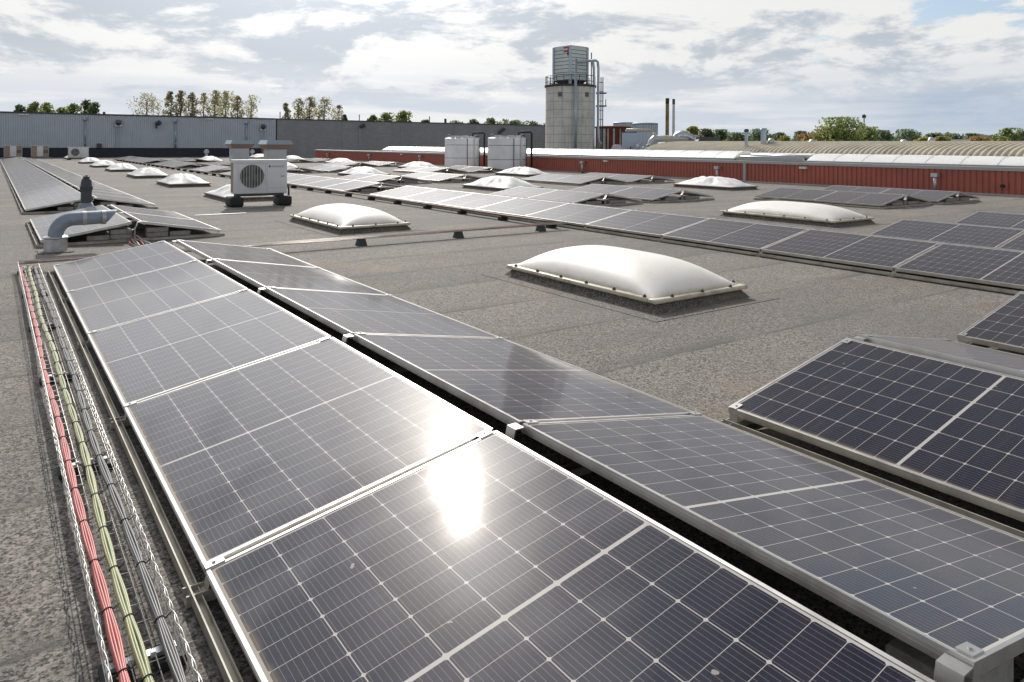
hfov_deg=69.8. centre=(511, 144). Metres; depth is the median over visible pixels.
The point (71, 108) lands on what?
leafy tree
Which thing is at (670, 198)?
ballast block
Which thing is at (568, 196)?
solar panel
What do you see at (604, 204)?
mounting rack
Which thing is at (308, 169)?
solar panel
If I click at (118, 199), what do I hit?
solar panel
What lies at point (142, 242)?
cable bundle
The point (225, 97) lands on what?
poplar tree
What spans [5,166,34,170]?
solar panel
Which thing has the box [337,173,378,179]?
solar panel
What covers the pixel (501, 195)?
solar panel
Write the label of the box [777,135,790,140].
leafy tree
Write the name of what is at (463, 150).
steel tank
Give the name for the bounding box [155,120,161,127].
floodlight
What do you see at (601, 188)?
solar panel
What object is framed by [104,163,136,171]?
skylight
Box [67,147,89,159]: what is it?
air conditioner
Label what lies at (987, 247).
solar panel
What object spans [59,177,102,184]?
solar panel
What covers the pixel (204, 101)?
poplar tree
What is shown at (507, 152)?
steel tank
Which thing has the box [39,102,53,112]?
leafy tree
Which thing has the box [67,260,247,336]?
solar panel
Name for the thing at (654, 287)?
skylight
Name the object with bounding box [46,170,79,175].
solar panel
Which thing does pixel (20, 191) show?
solar panel
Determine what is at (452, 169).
solar panel
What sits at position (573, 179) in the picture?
solar panel
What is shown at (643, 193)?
solar panel
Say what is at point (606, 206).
solar panel
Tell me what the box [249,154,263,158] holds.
skylight
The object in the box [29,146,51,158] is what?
air conditioner
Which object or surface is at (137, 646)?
cable bundle
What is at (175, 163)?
solar panel
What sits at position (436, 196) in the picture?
solar panel
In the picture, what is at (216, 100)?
poplar tree
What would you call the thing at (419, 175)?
solar panel
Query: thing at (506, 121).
woods
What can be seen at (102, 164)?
skylight
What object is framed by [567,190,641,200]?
solar panel
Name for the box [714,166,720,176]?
vent pipe
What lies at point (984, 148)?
vaulted building
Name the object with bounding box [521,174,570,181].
solar panel
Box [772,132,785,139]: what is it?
leafy tree
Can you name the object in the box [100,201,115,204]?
ballast block
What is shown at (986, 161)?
glazed vault
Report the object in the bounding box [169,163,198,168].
mounting rack
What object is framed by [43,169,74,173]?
solar panel
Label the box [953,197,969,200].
ballast block
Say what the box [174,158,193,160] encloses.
solar panel
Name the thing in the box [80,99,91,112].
leafy tree
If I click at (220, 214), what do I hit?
edge strip
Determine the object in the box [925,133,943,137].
leafy tree
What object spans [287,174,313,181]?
solar panel
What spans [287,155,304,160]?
skylight
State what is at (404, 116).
leafy tree
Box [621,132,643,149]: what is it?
plant cabinet
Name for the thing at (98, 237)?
ballast block
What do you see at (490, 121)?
leafy tree
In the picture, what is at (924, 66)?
sky
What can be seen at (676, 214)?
solar panel
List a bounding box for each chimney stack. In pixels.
[665,98,668,134]
[672,99,674,135]
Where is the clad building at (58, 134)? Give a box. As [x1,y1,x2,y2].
[0,111,275,157]
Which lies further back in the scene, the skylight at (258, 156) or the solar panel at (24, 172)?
the skylight at (258, 156)
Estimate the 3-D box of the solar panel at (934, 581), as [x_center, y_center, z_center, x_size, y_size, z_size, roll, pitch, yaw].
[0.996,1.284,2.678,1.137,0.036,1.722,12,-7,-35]
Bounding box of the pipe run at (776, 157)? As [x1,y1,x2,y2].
[736,154,812,161]
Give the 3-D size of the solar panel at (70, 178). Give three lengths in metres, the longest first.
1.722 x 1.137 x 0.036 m
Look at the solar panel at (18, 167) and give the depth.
35.60 m
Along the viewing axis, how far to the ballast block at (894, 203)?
17.52 m
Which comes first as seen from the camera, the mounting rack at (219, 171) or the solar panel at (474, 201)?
the solar panel at (474, 201)
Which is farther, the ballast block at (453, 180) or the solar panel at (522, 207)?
the ballast block at (453, 180)
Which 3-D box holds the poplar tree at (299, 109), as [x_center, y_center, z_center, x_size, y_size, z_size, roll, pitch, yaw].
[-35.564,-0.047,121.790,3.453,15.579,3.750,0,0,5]
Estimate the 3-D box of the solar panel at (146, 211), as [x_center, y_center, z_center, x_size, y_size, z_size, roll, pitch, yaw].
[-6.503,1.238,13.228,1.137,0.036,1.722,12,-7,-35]
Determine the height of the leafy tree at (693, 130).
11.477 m
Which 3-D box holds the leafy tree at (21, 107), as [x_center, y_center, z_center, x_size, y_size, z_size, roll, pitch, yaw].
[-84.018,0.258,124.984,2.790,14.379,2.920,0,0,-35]
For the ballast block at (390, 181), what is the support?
on the mounting rack at (400, 181)
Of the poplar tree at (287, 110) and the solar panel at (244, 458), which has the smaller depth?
the solar panel at (244, 458)
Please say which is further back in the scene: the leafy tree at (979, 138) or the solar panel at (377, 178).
the leafy tree at (979, 138)
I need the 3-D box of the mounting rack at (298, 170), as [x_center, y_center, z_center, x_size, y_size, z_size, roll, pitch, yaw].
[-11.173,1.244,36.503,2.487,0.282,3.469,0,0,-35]
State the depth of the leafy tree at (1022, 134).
172.94 m
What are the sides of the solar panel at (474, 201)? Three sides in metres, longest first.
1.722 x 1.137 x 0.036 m
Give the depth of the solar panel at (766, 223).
11.02 m
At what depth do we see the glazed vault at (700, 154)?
36.70 m
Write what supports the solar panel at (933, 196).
on the mounting rack at (957, 198)
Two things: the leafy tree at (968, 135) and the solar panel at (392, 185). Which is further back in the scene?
the leafy tree at (968, 135)
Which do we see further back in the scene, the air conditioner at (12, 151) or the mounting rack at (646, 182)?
the air conditioner at (12, 151)
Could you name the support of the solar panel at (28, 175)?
on the mounting rack at (19, 205)
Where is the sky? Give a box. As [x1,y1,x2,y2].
[0,0,1023,143]
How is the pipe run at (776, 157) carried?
on the red building at (975, 180)
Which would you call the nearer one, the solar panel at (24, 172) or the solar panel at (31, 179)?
the solar panel at (31, 179)
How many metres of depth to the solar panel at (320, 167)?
38.40 m
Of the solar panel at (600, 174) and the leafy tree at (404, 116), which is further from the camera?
the leafy tree at (404, 116)
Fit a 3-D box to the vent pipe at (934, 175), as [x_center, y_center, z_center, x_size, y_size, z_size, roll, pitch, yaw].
[13.585,1.228,23.509,0.290,0.625,0.200,0,0,-35]
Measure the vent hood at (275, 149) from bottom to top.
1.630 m
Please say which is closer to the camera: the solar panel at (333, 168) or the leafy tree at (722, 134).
the solar panel at (333, 168)
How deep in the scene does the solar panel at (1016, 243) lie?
9.83 m
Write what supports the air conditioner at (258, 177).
on the roof deck
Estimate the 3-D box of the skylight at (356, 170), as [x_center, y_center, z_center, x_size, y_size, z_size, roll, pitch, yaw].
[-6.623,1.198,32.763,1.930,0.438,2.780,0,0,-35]
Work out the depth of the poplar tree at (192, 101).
117.84 m
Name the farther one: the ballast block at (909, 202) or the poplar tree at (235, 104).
the poplar tree at (235, 104)
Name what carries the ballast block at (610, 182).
on the mounting rack at (577, 185)
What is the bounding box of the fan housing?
[611,144,621,148]
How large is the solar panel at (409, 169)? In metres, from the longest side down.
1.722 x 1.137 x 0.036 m
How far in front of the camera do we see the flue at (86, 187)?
14.76 m
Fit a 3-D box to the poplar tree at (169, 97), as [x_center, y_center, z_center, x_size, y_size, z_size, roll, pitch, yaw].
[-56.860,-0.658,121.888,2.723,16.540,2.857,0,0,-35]
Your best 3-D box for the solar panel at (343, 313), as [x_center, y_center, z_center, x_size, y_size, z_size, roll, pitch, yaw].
[-1.028,1.272,5.526,1.137,0.036,1.722,12,-7,-35]
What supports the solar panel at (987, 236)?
on the mounting rack
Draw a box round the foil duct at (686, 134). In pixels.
[673,130,699,140]
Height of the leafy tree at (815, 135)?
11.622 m
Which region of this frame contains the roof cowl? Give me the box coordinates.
[767,138,775,142]
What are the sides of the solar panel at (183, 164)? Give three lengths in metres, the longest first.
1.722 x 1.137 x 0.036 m
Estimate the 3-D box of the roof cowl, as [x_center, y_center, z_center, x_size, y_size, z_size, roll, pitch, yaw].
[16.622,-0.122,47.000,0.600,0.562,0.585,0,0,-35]
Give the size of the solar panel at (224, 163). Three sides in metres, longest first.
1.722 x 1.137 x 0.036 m
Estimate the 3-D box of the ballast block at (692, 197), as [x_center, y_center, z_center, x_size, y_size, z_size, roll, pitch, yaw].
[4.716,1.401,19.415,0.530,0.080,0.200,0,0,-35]
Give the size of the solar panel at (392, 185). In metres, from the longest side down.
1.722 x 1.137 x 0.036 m
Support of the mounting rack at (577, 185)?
on the roof deck
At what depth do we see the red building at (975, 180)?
28.22 m
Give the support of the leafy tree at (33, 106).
on the ground
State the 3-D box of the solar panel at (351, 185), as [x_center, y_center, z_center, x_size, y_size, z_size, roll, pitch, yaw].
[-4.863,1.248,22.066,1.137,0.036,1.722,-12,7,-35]
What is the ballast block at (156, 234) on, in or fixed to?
on the mounting rack at (37, 244)
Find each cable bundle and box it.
[19,266,135,681]
[27,264,160,681]
[28,224,545,262]
[33,265,197,681]
[119,159,556,222]
[127,235,150,246]
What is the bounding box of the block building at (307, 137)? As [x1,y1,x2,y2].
[276,118,544,157]
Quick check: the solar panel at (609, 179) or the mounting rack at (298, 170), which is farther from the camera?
the mounting rack at (298, 170)
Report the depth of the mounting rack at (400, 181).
26.51 m
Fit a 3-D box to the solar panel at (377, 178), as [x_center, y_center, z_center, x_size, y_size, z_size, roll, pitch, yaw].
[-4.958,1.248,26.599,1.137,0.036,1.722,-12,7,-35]
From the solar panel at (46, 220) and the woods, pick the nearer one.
the solar panel at (46, 220)
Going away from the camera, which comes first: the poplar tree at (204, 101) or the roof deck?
the roof deck
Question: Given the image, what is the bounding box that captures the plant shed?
[625,128,652,149]
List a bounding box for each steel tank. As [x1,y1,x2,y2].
[445,132,484,167]
[488,131,532,170]
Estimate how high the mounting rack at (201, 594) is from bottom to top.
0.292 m
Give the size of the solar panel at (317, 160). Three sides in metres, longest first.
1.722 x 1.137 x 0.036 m
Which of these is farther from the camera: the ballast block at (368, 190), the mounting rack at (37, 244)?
the ballast block at (368, 190)
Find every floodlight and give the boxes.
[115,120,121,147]
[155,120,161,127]
[260,124,265,139]
[359,123,365,146]
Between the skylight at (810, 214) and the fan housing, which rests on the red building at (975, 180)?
the fan housing
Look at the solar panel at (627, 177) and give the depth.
28.19 m
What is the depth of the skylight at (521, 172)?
33.51 m
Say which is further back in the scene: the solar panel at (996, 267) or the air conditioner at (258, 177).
the air conditioner at (258, 177)
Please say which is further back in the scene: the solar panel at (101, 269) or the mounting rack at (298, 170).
the mounting rack at (298, 170)
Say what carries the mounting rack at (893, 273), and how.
on the roof deck
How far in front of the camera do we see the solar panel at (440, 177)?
28.03 m
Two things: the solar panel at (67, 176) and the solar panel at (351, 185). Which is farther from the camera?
the solar panel at (67, 176)
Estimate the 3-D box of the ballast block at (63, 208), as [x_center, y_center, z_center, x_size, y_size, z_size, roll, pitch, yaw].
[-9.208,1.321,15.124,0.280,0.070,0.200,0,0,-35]
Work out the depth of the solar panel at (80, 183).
22.08 m
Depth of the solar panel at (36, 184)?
21.34 m
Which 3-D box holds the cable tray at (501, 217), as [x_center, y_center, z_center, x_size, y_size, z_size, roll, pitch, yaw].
[-15.158,1.308,35.163,0.170,0.115,55.000,0,0,-35]
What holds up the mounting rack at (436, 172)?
on the roof deck
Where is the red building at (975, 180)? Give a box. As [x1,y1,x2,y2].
[314,150,1023,196]
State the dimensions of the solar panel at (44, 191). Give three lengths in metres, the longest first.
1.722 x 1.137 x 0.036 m
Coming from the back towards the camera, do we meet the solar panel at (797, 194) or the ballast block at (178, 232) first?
the solar panel at (797, 194)
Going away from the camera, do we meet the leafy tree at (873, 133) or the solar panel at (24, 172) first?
the solar panel at (24, 172)
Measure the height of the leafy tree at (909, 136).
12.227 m
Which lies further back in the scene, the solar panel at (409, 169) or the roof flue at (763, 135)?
the roof flue at (763, 135)
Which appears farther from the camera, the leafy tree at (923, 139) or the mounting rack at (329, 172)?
the leafy tree at (923, 139)
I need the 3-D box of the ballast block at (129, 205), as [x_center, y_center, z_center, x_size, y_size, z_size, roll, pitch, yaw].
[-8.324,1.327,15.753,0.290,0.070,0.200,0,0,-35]
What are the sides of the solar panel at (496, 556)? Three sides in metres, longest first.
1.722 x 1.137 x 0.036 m
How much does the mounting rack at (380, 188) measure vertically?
0.282 m
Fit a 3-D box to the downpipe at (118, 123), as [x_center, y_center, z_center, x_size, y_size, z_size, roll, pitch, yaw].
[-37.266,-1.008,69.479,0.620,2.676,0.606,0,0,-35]
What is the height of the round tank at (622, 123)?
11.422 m
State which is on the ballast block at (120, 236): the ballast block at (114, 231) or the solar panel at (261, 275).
the ballast block at (114, 231)
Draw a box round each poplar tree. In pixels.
[126,93,164,114]
[162,91,177,115]
[173,90,187,115]
[184,92,198,115]
[197,93,210,116]
[205,90,221,116]
[215,90,234,116]
[230,95,244,116]
[243,95,259,117]
[282,102,291,118]
[292,98,308,118]
[303,96,318,118]
[311,97,340,119]
[332,105,343,119]
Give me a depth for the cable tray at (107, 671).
2.60 m
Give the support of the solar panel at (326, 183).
on the mounting rack at (380, 188)
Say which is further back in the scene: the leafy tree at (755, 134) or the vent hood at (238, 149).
the leafy tree at (755, 134)
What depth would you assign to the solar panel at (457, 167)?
38.69 m
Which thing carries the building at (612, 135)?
on the ground
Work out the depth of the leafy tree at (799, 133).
168.70 m
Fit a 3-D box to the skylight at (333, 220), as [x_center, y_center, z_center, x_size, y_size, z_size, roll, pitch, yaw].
[-2.933,1.262,13.063,1.680,0.355,2.830,0,0,-35]
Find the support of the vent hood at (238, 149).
on the roof deck
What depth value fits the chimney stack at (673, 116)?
99.85 m
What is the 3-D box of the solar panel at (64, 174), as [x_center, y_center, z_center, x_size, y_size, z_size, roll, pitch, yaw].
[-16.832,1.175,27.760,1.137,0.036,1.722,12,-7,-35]
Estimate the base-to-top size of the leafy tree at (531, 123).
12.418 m
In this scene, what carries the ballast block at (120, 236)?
on the mounting rack at (37, 244)
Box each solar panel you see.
[4,164,30,168]
[5,165,32,169]
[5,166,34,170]
[6,167,36,172]
[7,168,37,173]
[7,169,40,175]
[8,170,43,176]
[9,172,46,178]
[10,174,48,181]
[11,175,52,183]
[12,177,57,186]
[14,180,60,191]
[15,182,66,193]
[17,185,72,197]
[19,189,79,203]
[22,193,80,210]
[30,205,109,229]
[34,213,131,242]
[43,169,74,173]
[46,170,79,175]
[48,172,82,177]
[51,173,82,178]
[53,241,197,294]
[55,175,95,181]
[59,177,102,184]
[63,180,110,187]
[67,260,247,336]
[68,182,118,190]
[73,185,128,194]
[87,289,330,411]
[92,190,139,198]
[92,193,154,205]
[110,205,191,219]
[124,212,220,231]
[124,337,493,575]
[140,159,160,162]
[153,161,174,164]
[157,161,179,165]
[163,162,188,165]
[170,162,195,166]
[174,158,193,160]
[176,240,316,266]
[191,165,218,169]
[198,166,230,171]
[205,161,226,164]
[206,430,935,681]
[210,161,230,164]
[212,259,386,294]
[265,287,498,338]
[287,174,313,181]
[287,176,332,184]
[289,166,322,171]
[303,178,354,187]
[308,165,333,169]
[310,158,328,161]
[318,166,349,171]
[321,161,344,164]
[322,180,379,190]
[335,162,358,165]
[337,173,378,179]
[353,334,693,429]
[355,174,399,181]
[358,162,378,165]
[360,180,403,186]
[364,161,381,163]
[370,186,435,198]
[373,162,395,165]
[382,174,430,181]
[394,166,426,171]
[399,189,471,203]
[403,172,439,177]
[410,167,446,171]
[417,173,463,181]
[434,193,515,209]
[440,167,468,171]
[446,165,471,169]
[447,173,482,178]
[459,166,490,171]
[475,198,566,216]
[476,166,504,170]
[480,193,522,197]
[491,186,555,197]
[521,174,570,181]
[522,415,1023,678]
[525,203,628,225]
[526,198,570,202]
[530,190,604,202]
[549,175,602,183]
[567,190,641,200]
[571,184,631,193]
[575,203,636,209]
[576,175,627,182]
[580,173,617,176]
[586,210,707,236]
[608,174,651,181]
[610,187,681,200]
[629,174,673,180]
[639,210,711,218]
[644,187,712,196]
[662,218,806,250]
[716,218,814,228]
[728,338,1023,521]
[755,188,836,200]
[761,229,937,270]
[814,191,905,205]
[817,229,945,242]
[821,185,890,192]
[849,191,929,201]
[858,334,1023,377]
[871,219,1023,247]
[881,188,957,201]
[895,243,1023,288]
[896,188,978,198]
[909,219,1023,229]
[947,242,1023,251]
[955,211,1023,228]
[957,291,1023,352]
[998,233,1023,249]
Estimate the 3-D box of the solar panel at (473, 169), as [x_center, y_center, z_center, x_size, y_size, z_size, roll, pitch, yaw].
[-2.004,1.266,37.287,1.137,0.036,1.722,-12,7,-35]
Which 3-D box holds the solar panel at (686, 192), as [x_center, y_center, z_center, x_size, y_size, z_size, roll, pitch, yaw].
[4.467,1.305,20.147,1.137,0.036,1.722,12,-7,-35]
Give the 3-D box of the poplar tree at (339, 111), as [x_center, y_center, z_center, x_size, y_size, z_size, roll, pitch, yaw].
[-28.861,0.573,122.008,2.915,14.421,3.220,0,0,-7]
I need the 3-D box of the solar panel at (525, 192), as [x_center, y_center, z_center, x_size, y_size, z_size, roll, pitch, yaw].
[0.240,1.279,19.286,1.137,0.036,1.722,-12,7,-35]
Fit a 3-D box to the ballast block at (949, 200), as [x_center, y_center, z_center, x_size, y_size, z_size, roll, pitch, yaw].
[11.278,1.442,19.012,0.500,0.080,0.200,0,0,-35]
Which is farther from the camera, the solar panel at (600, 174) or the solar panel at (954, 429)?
the solar panel at (600, 174)
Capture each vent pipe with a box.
[580,161,585,172]
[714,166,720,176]
[930,173,939,189]
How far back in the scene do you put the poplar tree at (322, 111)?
117.53 m
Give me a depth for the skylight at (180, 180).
24.10 m
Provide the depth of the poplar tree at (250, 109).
125.92 m
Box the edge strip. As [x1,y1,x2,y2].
[195,213,244,215]
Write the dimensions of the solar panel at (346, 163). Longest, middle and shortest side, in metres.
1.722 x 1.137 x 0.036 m
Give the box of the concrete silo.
[545,45,606,148]
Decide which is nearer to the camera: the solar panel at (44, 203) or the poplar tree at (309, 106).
the solar panel at (44, 203)
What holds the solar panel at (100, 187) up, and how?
on the mounting rack at (19, 205)
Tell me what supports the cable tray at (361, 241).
on the roof deck
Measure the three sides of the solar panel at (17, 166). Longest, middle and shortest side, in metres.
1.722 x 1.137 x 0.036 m
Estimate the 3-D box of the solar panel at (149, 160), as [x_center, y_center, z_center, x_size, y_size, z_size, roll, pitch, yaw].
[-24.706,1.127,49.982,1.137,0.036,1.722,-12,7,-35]
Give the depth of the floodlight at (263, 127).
77.33 m
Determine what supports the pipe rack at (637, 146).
on the red building at (975, 180)
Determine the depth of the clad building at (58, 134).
70.39 m
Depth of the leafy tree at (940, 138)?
135.77 m
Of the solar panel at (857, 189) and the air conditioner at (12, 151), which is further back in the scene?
the air conditioner at (12, 151)
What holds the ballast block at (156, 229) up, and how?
on the ballast block at (156, 234)
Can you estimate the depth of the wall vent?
22.04 m
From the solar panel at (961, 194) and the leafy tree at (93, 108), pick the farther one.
the leafy tree at (93, 108)
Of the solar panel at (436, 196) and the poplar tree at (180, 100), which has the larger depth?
the poplar tree at (180, 100)
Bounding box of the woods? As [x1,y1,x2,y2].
[459,119,986,140]
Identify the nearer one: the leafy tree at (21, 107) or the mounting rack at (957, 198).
the mounting rack at (957, 198)
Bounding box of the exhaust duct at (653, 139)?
[647,132,687,146]
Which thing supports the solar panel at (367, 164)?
on the mounting rack
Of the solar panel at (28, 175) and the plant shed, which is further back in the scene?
the plant shed
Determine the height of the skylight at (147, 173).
0.405 m
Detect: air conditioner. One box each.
[2,146,23,158]
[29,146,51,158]
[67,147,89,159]
[225,159,291,206]
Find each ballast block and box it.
[57,206,73,210]
[86,234,109,240]
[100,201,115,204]
[109,228,131,234]
[109,234,131,239]
[117,204,132,206]
[145,226,167,232]
[145,231,167,236]
[168,229,189,235]
[359,188,376,191]
[383,181,397,182]
[402,180,417,182]
[449,179,461,181]
[581,200,601,204]
[604,181,616,183]
[606,199,625,203]
[637,180,649,182]
[660,196,678,200]
[683,195,699,198]
[885,201,902,205]
[885,637,1013,681]
[901,200,918,204]
[939,198,955,201]
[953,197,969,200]
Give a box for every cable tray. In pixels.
[17,262,202,681]
[19,221,567,264]
[116,159,557,227]
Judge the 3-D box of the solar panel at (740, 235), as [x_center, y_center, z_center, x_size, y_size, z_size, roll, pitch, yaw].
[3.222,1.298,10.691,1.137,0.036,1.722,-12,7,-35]
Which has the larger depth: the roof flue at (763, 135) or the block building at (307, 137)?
the block building at (307, 137)
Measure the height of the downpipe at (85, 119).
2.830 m
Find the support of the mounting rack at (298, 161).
on the roof deck
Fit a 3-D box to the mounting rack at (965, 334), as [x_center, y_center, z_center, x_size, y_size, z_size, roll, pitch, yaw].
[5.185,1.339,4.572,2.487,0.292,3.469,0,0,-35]
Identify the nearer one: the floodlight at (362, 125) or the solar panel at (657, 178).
the solar panel at (657, 178)
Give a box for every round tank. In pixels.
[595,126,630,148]
[613,122,632,127]
[632,123,657,143]
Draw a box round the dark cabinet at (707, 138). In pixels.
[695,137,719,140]
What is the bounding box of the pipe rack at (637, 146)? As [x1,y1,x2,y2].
[631,142,646,149]
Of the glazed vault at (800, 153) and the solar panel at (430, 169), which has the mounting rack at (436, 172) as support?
the solar panel at (430, 169)
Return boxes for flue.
[76,175,93,209]
[744,129,748,146]
[760,128,766,143]
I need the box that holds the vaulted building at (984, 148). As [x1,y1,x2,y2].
[644,141,1023,156]
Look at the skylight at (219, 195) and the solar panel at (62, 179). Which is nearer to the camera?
the skylight at (219, 195)
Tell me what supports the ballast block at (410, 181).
on the mounting rack at (400, 181)
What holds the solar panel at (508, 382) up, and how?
on the mounting rack at (201, 594)
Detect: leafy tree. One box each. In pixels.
[13,104,26,111]
[26,101,46,111]
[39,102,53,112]
[52,107,68,112]
[66,103,82,112]
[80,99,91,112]
[85,102,99,113]
[366,115,381,120]
[380,112,395,120]
[394,110,412,121]
[469,119,479,123]
[483,117,500,123]
[522,120,537,124]
[685,126,702,136]
[698,128,714,136]
[714,129,730,140]
[722,132,750,140]
[748,128,777,140]
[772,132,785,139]
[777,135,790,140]
[793,130,809,140]
[796,133,813,140]
[802,126,840,140]
[813,116,872,140]
[852,126,886,140]
[875,129,894,140]
[891,129,926,140]
[913,136,930,140]
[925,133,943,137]
[934,136,952,140]
[945,133,964,140]
[963,136,998,140]
[965,133,979,140]
[990,127,1023,140]
[1015,131,1023,140]
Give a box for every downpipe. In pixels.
[83,117,87,146]
[173,119,177,147]
[244,121,248,139]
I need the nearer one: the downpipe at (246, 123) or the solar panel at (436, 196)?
the solar panel at (436, 196)
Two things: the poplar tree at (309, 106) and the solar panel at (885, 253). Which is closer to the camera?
the solar panel at (885, 253)
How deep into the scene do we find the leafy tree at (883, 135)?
163.42 m
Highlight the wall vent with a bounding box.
[999,183,1007,188]
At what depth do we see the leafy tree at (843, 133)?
123.06 m
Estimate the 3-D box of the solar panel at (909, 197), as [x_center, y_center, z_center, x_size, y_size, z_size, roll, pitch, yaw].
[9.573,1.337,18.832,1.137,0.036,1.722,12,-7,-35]
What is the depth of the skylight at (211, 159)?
54.55 m
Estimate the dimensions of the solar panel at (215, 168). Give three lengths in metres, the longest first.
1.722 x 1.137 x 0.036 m
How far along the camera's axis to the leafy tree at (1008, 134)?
123.44 m
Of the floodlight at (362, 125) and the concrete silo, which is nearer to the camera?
the concrete silo
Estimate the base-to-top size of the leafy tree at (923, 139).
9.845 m
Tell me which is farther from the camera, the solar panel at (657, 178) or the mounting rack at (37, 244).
the solar panel at (657, 178)
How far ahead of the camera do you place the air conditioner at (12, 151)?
61.83 m
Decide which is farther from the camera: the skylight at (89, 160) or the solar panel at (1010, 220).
the skylight at (89, 160)
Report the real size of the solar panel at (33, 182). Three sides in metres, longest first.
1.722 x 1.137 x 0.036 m
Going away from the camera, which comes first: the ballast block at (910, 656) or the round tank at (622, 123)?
the ballast block at (910, 656)
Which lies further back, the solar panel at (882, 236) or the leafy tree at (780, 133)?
the leafy tree at (780, 133)
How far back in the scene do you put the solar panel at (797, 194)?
19.45 m
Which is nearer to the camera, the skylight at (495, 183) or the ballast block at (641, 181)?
the skylight at (495, 183)
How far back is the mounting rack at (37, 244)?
10.96 m
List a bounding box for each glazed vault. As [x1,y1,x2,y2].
[381,146,753,159]
[754,152,949,155]
[804,153,1023,167]
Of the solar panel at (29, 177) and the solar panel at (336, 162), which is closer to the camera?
the solar panel at (29, 177)
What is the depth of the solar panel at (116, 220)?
10.71 m
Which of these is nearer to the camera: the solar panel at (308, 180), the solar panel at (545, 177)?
the solar panel at (308, 180)
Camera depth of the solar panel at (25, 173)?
28.47 m
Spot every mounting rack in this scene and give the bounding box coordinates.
[0,159,157,213]
[25,205,224,247]
[47,240,1023,681]
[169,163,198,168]
[193,169,230,172]
[219,175,393,193]
[287,167,323,172]
[288,160,315,162]
[303,167,351,172]
[357,162,401,166]
[367,186,1019,293]
[380,176,431,183]
[393,168,467,173]
[401,175,474,182]
[439,167,494,173]
[526,177,628,185]
[589,194,643,205]
[596,190,714,202]
[598,176,674,183]
[720,334,1023,537]
[753,195,931,208]
[893,192,979,204]
[958,291,1023,345]
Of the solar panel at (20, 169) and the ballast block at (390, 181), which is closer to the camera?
the ballast block at (390, 181)
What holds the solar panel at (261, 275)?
on the mounting rack at (201, 594)
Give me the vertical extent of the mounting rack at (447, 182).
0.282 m
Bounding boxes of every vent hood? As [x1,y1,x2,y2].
[225,140,254,160]
[258,140,293,158]
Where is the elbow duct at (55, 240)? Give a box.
[37,210,116,254]
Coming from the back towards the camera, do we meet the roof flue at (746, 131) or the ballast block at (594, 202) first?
the roof flue at (746, 131)
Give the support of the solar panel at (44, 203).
on the mounting rack at (19, 205)
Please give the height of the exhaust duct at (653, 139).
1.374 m
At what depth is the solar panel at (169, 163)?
44.28 m
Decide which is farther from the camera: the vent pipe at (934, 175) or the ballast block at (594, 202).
the vent pipe at (934, 175)
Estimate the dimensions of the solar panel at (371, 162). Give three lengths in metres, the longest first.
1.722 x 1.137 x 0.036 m
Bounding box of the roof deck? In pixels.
[0,157,1023,681]
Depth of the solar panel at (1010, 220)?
12.69 m
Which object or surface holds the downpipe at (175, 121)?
attached to the clad building at (58, 134)
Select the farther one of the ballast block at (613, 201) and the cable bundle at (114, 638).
the ballast block at (613, 201)
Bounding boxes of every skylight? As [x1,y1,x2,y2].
[78,157,98,163]
[89,160,114,167]
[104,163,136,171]
[121,167,169,178]
[150,173,218,187]
[194,184,272,202]
[196,156,223,161]
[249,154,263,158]
[276,204,425,236]
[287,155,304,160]
[324,158,353,163]
[333,166,390,175]
[397,161,437,167]
[459,176,543,191]
[481,245,779,321]
[495,167,548,176]
[669,176,766,190]
[706,201,890,229]
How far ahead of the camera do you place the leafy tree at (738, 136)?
164.04 m
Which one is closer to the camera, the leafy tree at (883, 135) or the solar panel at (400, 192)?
the solar panel at (400, 192)
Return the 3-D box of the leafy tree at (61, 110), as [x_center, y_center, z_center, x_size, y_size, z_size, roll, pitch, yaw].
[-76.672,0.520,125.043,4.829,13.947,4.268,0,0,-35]
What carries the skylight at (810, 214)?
on the roof deck
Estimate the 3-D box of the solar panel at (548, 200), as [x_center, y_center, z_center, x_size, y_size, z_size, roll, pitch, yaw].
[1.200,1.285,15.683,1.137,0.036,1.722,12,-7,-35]
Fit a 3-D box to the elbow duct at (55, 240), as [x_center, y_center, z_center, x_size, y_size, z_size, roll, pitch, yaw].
[-5.830,1.161,9.869,0.926,0.522,0.400,0,0,-35]
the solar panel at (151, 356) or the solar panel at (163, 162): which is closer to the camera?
the solar panel at (151, 356)
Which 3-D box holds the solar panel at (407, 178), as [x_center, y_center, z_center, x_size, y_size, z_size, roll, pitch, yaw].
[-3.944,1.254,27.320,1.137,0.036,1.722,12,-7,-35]
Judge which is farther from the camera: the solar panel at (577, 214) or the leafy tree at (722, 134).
the leafy tree at (722, 134)
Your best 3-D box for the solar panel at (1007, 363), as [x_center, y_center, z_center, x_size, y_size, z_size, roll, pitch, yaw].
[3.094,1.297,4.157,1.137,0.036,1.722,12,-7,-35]
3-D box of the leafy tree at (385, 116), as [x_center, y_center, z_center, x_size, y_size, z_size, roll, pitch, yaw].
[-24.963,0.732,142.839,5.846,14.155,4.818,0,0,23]
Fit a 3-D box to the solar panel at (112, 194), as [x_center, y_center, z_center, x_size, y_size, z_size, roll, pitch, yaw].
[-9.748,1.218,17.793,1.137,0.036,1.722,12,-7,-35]
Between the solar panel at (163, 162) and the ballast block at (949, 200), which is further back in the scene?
the solar panel at (163, 162)
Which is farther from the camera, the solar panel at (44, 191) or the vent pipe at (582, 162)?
the vent pipe at (582, 162)
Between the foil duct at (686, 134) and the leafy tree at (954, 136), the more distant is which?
the leafy tree at (954, 136)
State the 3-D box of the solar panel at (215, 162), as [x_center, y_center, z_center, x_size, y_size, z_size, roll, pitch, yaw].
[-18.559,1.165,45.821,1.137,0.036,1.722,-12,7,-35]

